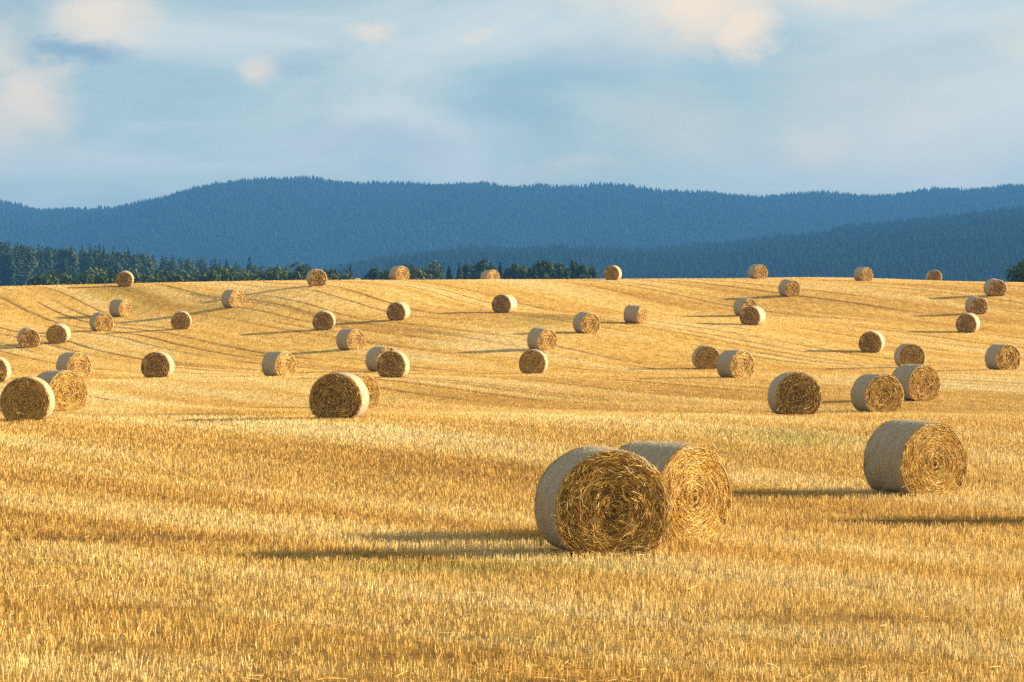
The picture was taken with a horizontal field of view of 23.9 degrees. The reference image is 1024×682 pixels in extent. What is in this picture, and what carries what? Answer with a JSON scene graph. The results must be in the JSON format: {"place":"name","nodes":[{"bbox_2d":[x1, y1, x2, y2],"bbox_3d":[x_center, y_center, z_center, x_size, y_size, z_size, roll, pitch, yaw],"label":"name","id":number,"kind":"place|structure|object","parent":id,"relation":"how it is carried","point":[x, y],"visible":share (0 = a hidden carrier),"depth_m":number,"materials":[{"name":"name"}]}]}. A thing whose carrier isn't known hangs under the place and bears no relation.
{"place":"outdoors","nodes":[
{"label":"outdoors","id":0,"kind":"place"},
{"bbox_2d":[0,277,1023,681],"bbox_3d":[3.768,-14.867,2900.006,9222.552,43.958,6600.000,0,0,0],"label":"stubble field","id":1,"kind":"structure","parent":0,"point":[580,344],"depth_m":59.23,"materials":[{"name":"yellow plant"}]},
{"bbox_2d":[0,242,9,255],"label":"deciduous tree","id":2,"kind":"object","parent":1,"relation":"on","point":[3,249],"visible":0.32,"depth_m":987.76,"materials":[{"name":"green plant"}]},
{"bbox_2d":[0,356,12,381],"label":"straw bale","id":3,"kind":"object","parent":1,"relation":"on","point":[5,370],"visible":1,"depth_m":123.02},
{"bbox_2d":[0,254,16,285],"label":"spruce tree","id":4,"kind":"object","parent":1,"relation":"on","point":[7,275],"visible":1,"depth_m":904.54,"materials":[{"name":"green plant"}]},
{"bbox_2d":[8,242,24,285],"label":"spruce tree","id":5,"kind":"object","parent":1,"relation":"on","point":[19,277],"visible":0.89,"depth_m":913.63,"materials":[{"name":"green plant"}]},
{"bbox_2d":[18,244,37,285],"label":"spruce tree","id":6,"kind":"object","parent":1,"relation":"on","point":[28,259],"visible":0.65,"depth_m":936.50,"materials":[{"name":"green plant"}]},
{"bbox_2d":[0,375,56,421],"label":"straw bale","id":7,"kind":"object","parent":1,"relation":"on","point":[31,397],"visible":0.97,"depth_m":71.53},
{"bbox_2d":[17,327,40,347],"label":"straw bale","id":8,"kind":"object","parent":1,"relation":"on","point":[28,337],"visible":1,"depth_m":168.07},
{"bbox_2d":[27,248,39,285],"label":"spruce tree","id":9,"kind":"object","parent":1,"relation":"on","point":[38,260],"visible":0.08,"depth_m":951.45,"materials":[{"name":"green plant"}]},
{"bbox_2d":[26,272,54,285],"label":"bush","id":10,"kind":"object","parent":1,"relation":"on","point":[42,280],"visible":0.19,"depth_m":429.55,"materials":[{"name":"green plant"}]},
{"bbox_2d":[37,246,45,280],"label":"spruce tree","id":11,"kind":"object","parent":1,"relation":"on","point":[41,263],"visible":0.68,"depth_m":889.81,"materials":[{"name":"green plant"}]},
{"bbox_2d":[43,248,54,274],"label":"tree","id":12,"kind":"object","parent":1,"relation":"on","point":[48,261],"visible":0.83,"depth_m":1013.25,"materials":[{"name":"green plant"}]},
{"bbox_2d":[45,247,58,274],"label":"spruce tree","id":13,"kind":"object","parent":1,"relation":"on","point":[54,254],"visible":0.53,"depth_m":1022.90,"materials":[{"name":"green plant"}]},
{"bbox_2d":[53,248,63,274],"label":"spruce tree","id":14,"kind":"object","parent":1,"relation":"on","point":[55,267],"visible":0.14,"depth_m":956.75,"materials":[{"name":"green plant"}]},
{"bbox_2d":[45,323,72,343],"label":"straw bale","id":15,"kind":"object","parent":1,"relation":"on","point":[56,333],"visible":1,"depth_m":169.93},
{"bbox_2d":[45,269,72,284],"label":"bush","id":16,"kind":"object","parent":1,"relation":"on","point":[60,278],"visible":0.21,"depth_m":503.43,"materials":[{"name":"green plant"}]},
{"bbox_2d":[37,370,87,410],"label":"straw bale","id":17,"kind":"object","parent":1,"relation":"on","point":[69,389],"visible":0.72,"depth_m":81.22},
{"bbox_2d":[59,248,80,280],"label":"tree","id":18,"kind":"object","parent":1,"relation":"on","point":[69,254],"visible":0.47,"depth_m":901.64,"materials":[{"name":"green plant"}]},
{"bbox_2d":[55,352,91,376],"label":"straw bale","id":19,"kind":"object","parent":1,"relation":"on","point":[79,363],"visible":0.81,"depth_m":131.87},
{"bbox_2d":[64,272,92,284],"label":"bush","id":20,"kind":"object","parent":1,"relation":"on","point":[82,279],"visible":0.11,"depth_m":466.82,"materials":[{"name":"green plant"}]},
{"bbox_2d":[77,251,83,272],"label":"spruce tree","id":21,"kind":"object","parent":1,"relation":"on","point":[80,262],"visible":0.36,"depth_m":962.18,"materials":[{"name":"green plant"}]},
{"bbox_2d":[82,251,94,266],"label":"spruce tree","id":22,"kind":"object","parent":1,"relation":"on","point":[85,254],"visible":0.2,"depth_m":971.97,"materials":[{"name":"green plant"}]},
{"bbox_2d":[84,250,94,273],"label":"spruce tree","id":23,"kind":"object","parent":1,"relation":"on","point":[90,262],"visible":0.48,"depth_m":945.18,"materials":[{"name":"green plant"}]},
{"bbox_2d":[78,265,105,280],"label":"bush","id":24,"kind":"object","parent":1,"relation":"on","point":[92,271],"visible":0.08,"depth_m":539.54,"materials":[{"name":"green plant"}]},
{"bbox_2d":[86,270,115,283],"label":"bush","id":25,"kind":"object","parent":1,"relation":"on","point":[103,278],"visible":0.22,"depth_m":428.83,"materials":[{"name":"green plant"}]},
{"bbox_2d":[89,312,113,330],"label":"straw bale","id":26,"kind":"object","parent":1,"relation":"on","point":[100,321],"visible":1,"depth_m":179.87},
{"bbox_2d":[101,245,108,271],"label":"spruce tree","id":27,"kind":"object","parent":1,"relation":"on","point":[104,256],"visible":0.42,"depth_m":929.12,"materials":[{"name":"green plant"}]},
{"bbox_2d":[112,262,123,277],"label":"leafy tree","id":28,"kind":"object","parent":1,"relation":"on","point":[117,266],"visible":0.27,"depth_m":908.95,"materials":[{"name":"green plant"}]},
{"bbox_2d":[103,269,133,282],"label":"bush","id":29,"kind":"object","parent":1,"relation":"on","point":[111,275],"visible":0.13,"depth_m":502.89,"materials":[{"name":"green plant"}]},
{"bbox_2d":[108,299,132,315],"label":"straw bale","id":30,"kind":"object","parent":1,"relation":"on","point":[120,307],"visible":1,"depth_m":191.98},
{"bbox_2d":[114,252,128,270],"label":"spruce tree","id":31,"kind":"object","parent":1,"relation":"on","point":[123,260],"visible":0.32,"depth_m":966.07,"materials":[{"name":"green plant"}]},
{"bbox_2d":[116,271,133,286],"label":"straw bale","id":32,"kind":"object","parent":1,"relation":"on","point":[124,278],"visible":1,"depth_m":207.84},
{"bbox_2d":[127,256,142,269],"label":"spruce tree","id":33,"kind":"object","parent":1,"relation":"on","point":[133,260],"visible":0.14,"depth_m":933.64,"materials":[{"name":"green plant"}]},
{"bbox_2d":[129,268,148,283],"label":"bush","id":34,"kind":"object","parent":1,"relation":"on","point":[134,273],"visible":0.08,"depth_m":577.06,"materials":[{"name":"green plant"}]},
{"bbox_2d":[140,266,151,276],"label":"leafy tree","id":35,"kind":"object","parent":1,"relation":"on","point":[146,269],"visible":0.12,"depth_m":880.77,"materials":[{"name":"green plant"}]},
{"bbox_2d":[141,258,158,275],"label":"spruce tree","id":36,"kind":"object","parent":1,"relation":"on","point":[149,263],"visible":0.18,"depth_m":907.75,"materials":[{"name":"green plant"}]},
{"bbox_2d":[135,271,169,282],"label":"bush","id":37,"kind":"object","parent":1,"relation":"on","point":[146,278],"visible":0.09,"depth_m":466.89,"materials":[{"name":"green plant"}]},
{"bbox_2d":[140,351,174,377],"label":"straw bale","id":38,"kind":"object","parent":1,"relation":"on","point":[158,364],"visible":0.98,"depth_m":126.90},
{"bbox_2d":[152,268,173,282],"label":"bush","id":39,"kind":"object","parent":1,"relation":"on","point":[158,274],"visible":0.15,"depth_m":541.15,"materials":[{"name":"green plant"}]},
{"bbox_2d":[159,254,166,272],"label":"spruce tree","id":40,"kind":"object","parent":1,"relation":"on","point":[162,265],"visible":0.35,"depth_m":879.82,"materials":[{"name":"green plant"}]},
{"bbox_2d":[168,254,176,276],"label":"spruce tree","id":41,"kind":"object","parent":1,"relation":"on","point":[172,264],"visible":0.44,"depth_m":925.97,"materials":[{"name":"green plant"}]},
{"bbox_2d":[159,271,193,282],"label":"bush","id":42,"kind":"object","parent":1,"relation":"on","point":[181,277],"visible":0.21,"depth_m":429.33,"materials":[{"name":"green plant"}]},
{"bbox_2d":[171,311,191,329],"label":"straw bale","id":43,"kind":"object","parent":1,"relation":"on","point":[181,320],"visible":1,"depth_m":177.02},
{"bbox_2d":[184,261,197,274],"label":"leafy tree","id":44,"kind":"object","parent":1,"relation":"on","point":[187,265],"visible":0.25,"depth_m":1042.99,"materials":[{"name":"green plant"}]},
{"bbox_2d":[193,267,222,281],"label":"bush","id":45,"kind":"object","parent":1,"relation":"on","point":[206,276],"visible":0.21,"depth_m":465.51,"materials":[{"name":"green plant"}]},
{"bbox_2d":[211,266,238,278],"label":"bush","id":46,"kind":"object","parent":1,"relation":"on","point":[220,269],"visible":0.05,"depth_m":539.85,"materials":[{"name":"green plant"}]},
{"bbox_2d":[221,289,245,307],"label":"straw bale","id":47,"kind":"object","parent":1,"relation":"on","point":[233,298],"visible":1,"depth_m":188.44},
{"bbox_2d":[218,268,250,281],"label":"bush","id":48,"kind":"object","parent":1,"relation":"on","point":[230,276],"visible":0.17,"depth_m":428.95,"materials":[{"name":"green plant"}]},
{"bbox_2d":[236,268,259,280],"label":"bush","id":49,"kind":"object","parent":1,"relation":"on","point":[249,273],"visible":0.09,"depth_m":503.95,"materials":[{"name":"green plant"}]},
{"bbox_2d":[251,265,283,280],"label":"bush","id":50,"kind":"object","parent":1,"relation":"on","point":[274,273],"visible":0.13,"depth_m":466.56,"materials":[{"name":"green plant"}]},
{"bbox_2d":[259,351,295,375],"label":"straw bale","id":51,"kind":"object","parent":1,"relation":"on","point":[280,363],"visible":0.94,"depth_m":125.97},
{"bbox_2d":[271,267,305,280],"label":"bush","id":52,"kind":"object","parent":1,"relation":"on","point":[297,276],"visible":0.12,"depth_m":428.96,"materials":[{"name":"green plant"}]},
{"bbox_2d":[288,262,312,279],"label":"bush","id":53,"kind":"object","parent":1,"relation":"on","point":[303,269],"visible":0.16,"depth_m":502.43,"materials":[{"name":"green plant"}]},
{"bbox_2d":[306,269,327,285],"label":"straw bale","id":54,"kind":"object","parent":1,"relation":"on","point":[316,277],"visible":1,"depth_m":195.56},
{"bbox_2d":[312,310,335,329],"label":"straw bale","id":55,"kind":"object","parent":1,"relation":"on","point":[324,320],"visible":1,"depth_m":170.90},
{"bbox_2d":[324,264,352,279],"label":"bush","id":56,"kind":"object","parent":1,"relation":"on","point":[331,273],"visible":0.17,"depth_m":466.60,"materials":[{"name":"green plant"}]},
{"bbox_2d":[308,372,370,419],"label":"straw bale","id":57,"kind":"object","parent":1,"relation":"on","point":[340,395],"visible":0.98,"depth_m":70.14},
{"bbox_2d":[336,329,364,349],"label":"straw bale","id":58,"kind":"object","parent":1,"relation":"on","point":[349,339],"visible":1,"depth_m":155.59},
{"bbox_2d":[352,372,380,407],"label":"straw bale","id":59,"kind":"object","parent":1,"relation":"on","point":[372,384],"visible":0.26,"depth_m":90.97},
{"bbox_2d":[362,267,382,279],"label":"leafy tree","id":60,"kind":"object","parent":1,"relation":"on","point":[373,274],"visible":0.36,"depth_m":598.69,"materials":[{"name":"green plant"}]},
{"bbox_2d":[365,346,395,370],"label":"straw bale","id":61,"kind":"object","parent":1,"relation":"on","point":[373,355],"visible":0.35,"depth_m":135.03},
{"bbox_2d":[376,350,409,377],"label":"straw bale","id":62,"kind":"object","parent":1,"relation":"on","point":[393,363],"visible":1,"depth_m":119.70},
{"bbox_2d":[386,301,410,320],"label":"straw bale","id":63,"kind":"object","parent":1,"relation":"on","point":[398,310],"visible":1,"depth_m":174.56},
{"bbox_2d":[389,266,408,279],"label":"straw bale","id":64,"kind":"object","parent":1,"relation":"on","point":[398,272],"visible":0.94,"depth_m":220.60},
{"bbox_2d":[404,263,427,279],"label":"bush","id":65,"kind":"object","parent":1,"relation":"on","point":[414,273],"visible":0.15,"depth_m":429.51,"materials":[{"name":"green plant"}]},
{"bbox_2d":[423,260,444,279],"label":"leafy tree","id":66,"kind":"object","parent":1,"relation":"on","point":[437,273],"visible":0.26,"depth_m":579.17,"materials":[{"name":"green plant"}]},
{"bbox_2d":[455,262,463,279],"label":"conifer tree","id":67,"kind":"object","parent":1,"relation":"on","point":[459,275],"visible":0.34,"depth_m":569.75,"materials":[{"name":"green plant"}]},
{"bbox_2d":[462,263,474,279],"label":"leafy tree","id":68,"kind":"object","parent":1,"relation":"on","point":[466,268],"visible":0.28,"depth_m":589.20,"materials":[{"name":"green plant"}]},
{"bbox_2d":[470,259,490,279],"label":"leafy tree","id":69,"kind":"object","parent":1,"relation":"on","point":[477,272],"visible":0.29,"depth_m":559.32,"materials":[{"name":"green plant"}]},
{"bbox_2d":[480,270,499,279],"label":"straw bale","id":70,"kind":"object","parent":1,"relation":"on","point":[490,274],"visible":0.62,"depth_m":231.60},
{"bbox_2d":[491,294,516,312],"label":"straw bale","id":71,"kind":"object","parent":1,"relation":"on","point":[504,303],"visible":1,"depth_m":180.28},
{"bbox_2d":[503,268,511,279],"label":"leafy tree","id":72,"kind":"object","parent":1,"relation":"on","point":[506,275],"visible":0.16,"depth_m":584.34,"materials":[{"name":"green plant"}]},
{"bbox_2d":[510,263,527,279],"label":"leafy tree","id":73,"kind":"object","parent":1,"relation":"on","point":[516,271],"visible":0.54,"depth_m":558.88,"materials":[{"name":"green plant"}]},
{"bbox_2d":[518,349,547,373],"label":"straw bale","id":74,"kind":"object","parent":1,"relation":"on","point":[533,361],"visible":0.97,"depth_m":128.75},
{"bbox_2d":[526,327,556,350],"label":"straw bale","id":75,"kind":"object","parent":1,"relation":"on","point":[542,339],"visible":1,"depth_m":149.07},
{"bbox_2d":[531,260,554,278],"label":"leafy tree","id":76,"kind":"object","parent":1,"relation":"on","point":[543,267],"visible":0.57,"depth_m":568.91,"materials":[{"name":"green plant"}]},
{"bbox_2d":[551,263,570,278],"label":"leafy tree","id":77,"kind":"object","parent":1,"relation":"on","point":[561,270],"visible":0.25,"depth_m":559.52,"materials":[{"name":"green plant"}]},
{"bbox_2d":[569,261,591,278],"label":"leafy tree","id":78,"kind":"object","parent":1,"relation":"on","point":[579,271],"visible":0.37,"depth_m":554.34,"materials":[{"name":"green plant"}]},
{"bbox_2d":[573,311,600,332],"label":"straw bale","id":79,"kind":"object","parent":1,"relation":"on","point":[586,322],"visible":1,"depth_m":158.95},
{"bbox_2d":[583,267,597,278],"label":"leafy tree","id":80,"kind":"object","parent":1,"relation":"on","point":[592,272],"visible":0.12,"depth_m":563.98,"materials":[{"name":"green plant"}]},
{"bbox_2d":[531,440,676,556],"bbox_3d":[1.189,2.028,31.878,1.760,1.529,1.586,1,0,-13],"label":"straw bale","id":81,"kind":"object","parent":1,"relation":"on","point":[596,499],"visible":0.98,"depth_m":31.33},
{"bbox_2d":[604,265,621,279],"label":"straw bale","id":82,"kind":"object","parent":1,"relation":"on","point":[613,272],"visible":1,"depth_m":218.50},
{"bbox_2d":[623,305,646,323],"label":"straw bale","id":83,"kind":"object","parent":1,"relation":"on","point":[635,313],"visible":1,"depth_m":167.58},
{"bbox_2d":[616,438,738,540],"bbox_3d":[2.178,2.062,34.226,1.735,1.448,1.650,-2,2,-42],"label":"straw bale","id":84,"kind":"object","parent":1,"relation":"on","point":[696,475],"visible":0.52,"depth_m":33.85},
{"bbox_2d":[692,345,719,368],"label":"straw bale","id":85,"kind":"object","parent":1,"relation":"on","point":[704,356],"visible":0.94,"depth_m":136.91},
{"bbox_2d":[716,350,754,377],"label":"straw bale","id":86,"kind":"object","parent":1,"relation":"on","point":[735,363],"visible":1,"depth_m":116.28},
{"bbox_2d":[733,297,757,314],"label":"straw bale","id":87,"kind":"object","parent":1,"relation":"on","point":[740,304],"visible":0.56,"depth_m":189.28},
{"bbox_2d":[739,306,765,324],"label":"straw bale","id":88,"kind":"object","parent":1,"relation":"on","point":[752,315],"visible":1,"depth_m":170.22},
{"bbox_2d":[748,265,767,278],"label":"straw bale","id":89,"kind":"object","parent":1,"relation":"on","point":[757,271],"visible":1,"depth_m":227.57},
{"bbox_2d":[778,279,800,295],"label":"straw bale","id":90,"kind":"object","parent":1,"relation":"on","point":[787,287],"visible":1,"depth_m":200.69},
{"bbox_2d":[767,371,826,414],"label":"straw bale","id":91,"kind":"object","parent":1,"relation":"on","point":[793,393],"visible":0.97,"depth_m":75.71},
{"bbox_2d":[853,267,872,280],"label":"straw bale","id":92,"kind":"object","parent":1,"relation":"on","point":[863,273],"visible":0.99,"depth_m":220.47},
{"bbox_2d":[858,330,884,352],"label":"straw bale","id":93,"kind":"object","parent":1,"relation":"on","point":[872,341],"visible":1,"depth_m":151.10},
{"bbox_2d":[849,373,905,411],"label":"straw bale","id":94,"kind":"object","parent":1,"relation":"on","point":[872,392],"visible":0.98,"depth_m":83.34},
{"bbox_2d":[894,343,925,366],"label":"straw bale","id":95,"kind":"object","parent":1,"relation":"on","point":[908,353],"visible":0.86,"depth_m":136.00},
{"bbox_2d":[856,417,974,496],"bbox_3d":[7.266,2.052,43.545,1.745,1.420,1.606,1,0,-29],"label":"straw bale","id":96,"kind":"object","parent":1,"relation":"on","point":[903,456],"visible":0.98,"depth_m":43.12},
{"bbox_2d":[891,364,942,400],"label":"straw bale","id":97,"kind":"object","parent":1,"relation":"on","point":[918,382],"visible":0.88,"depth_m":91.27},
{"bbox_2d":[926,270,941,280],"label":"straw bale","id":98,"kind":"object","parent":1,"relation":"on","point":[935,275],"visible":0.74,"depth_m":252.68},
{"bbox_2d":[956,313,980,332],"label":"straw bale","id":99,"kind":"object","parent":1,"relation":"on","point":[968,323],"visible":1,"depth_m":170.41},
{"bbox_2d":[965,296,988,313],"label":"straw bale","id":100,"kind":"object","parent":1,"relation":"on","point":[976,305],"visible":0.98,"depth_m":185.22},
{"bbox_2d":[983,278,1007,295],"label":"straw bale","id":101,"kind":"object","parent":1,"relation":"on","point":[994,287],"visible":1,"depth_m":195.30},
{"bbox_2d":[984,343,1020,369],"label":"straw bale","id":102,"kind":"object","parent":1,"relation":"on","point":[998,356],"visible":0.99,"depth_m":127.45},
{"bbox_2d":[1005,259,1023,281],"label":"hawthorn bush","id":103,"kind":"object","parent":1,"relation":"on","point":[1016,272],"visible":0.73,"depth_m":260.71,"materials":[{"name":"green plant"}]},
{"bbox_2d":[0,184,1023,272],"bbox_3d":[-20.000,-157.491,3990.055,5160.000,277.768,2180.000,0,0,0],"label":"hill","id":104,"kind":"structure","parent":0,"point":[347,252],"depth_m":3532.70,"materials":[{"name":"blue plant"}]},
{"bbox_2d":[0,175,1023,272],"bbox_3d":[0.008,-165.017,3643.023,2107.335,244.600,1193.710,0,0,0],"label":"forest","id":105,"kind":"object","parent":104,"relation":"on","point":[38,218],"visible":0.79,"depth_m":3671.86,"materials":[{"name":"blue plant"}]},
{"bbox_2d":[0,0,1023,209],"label":"sky","id":106,"kind":"structure","parent":0,"point":[110,103],"materials":[{"name":"blue"}]},
{"bbox_2d":[360,221,1023,281],"bbox_3d":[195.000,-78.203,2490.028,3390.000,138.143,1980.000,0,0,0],"label":"hill","id":107,"kind":"structure","parent":0,"point":[743,264],"depth_m":2073.10,"materials":[{"name":"blue plant"}]},
{"bbox_2d":[291,204,1023,281],"bbox_3d":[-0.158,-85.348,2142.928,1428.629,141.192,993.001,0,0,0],"label":"forest","id":108,"kind":"object","parent":107,"relation":"on","point":[917,233],"visible":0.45,"depth_m":2130.46,"materials":[{"name":"blue plant"}]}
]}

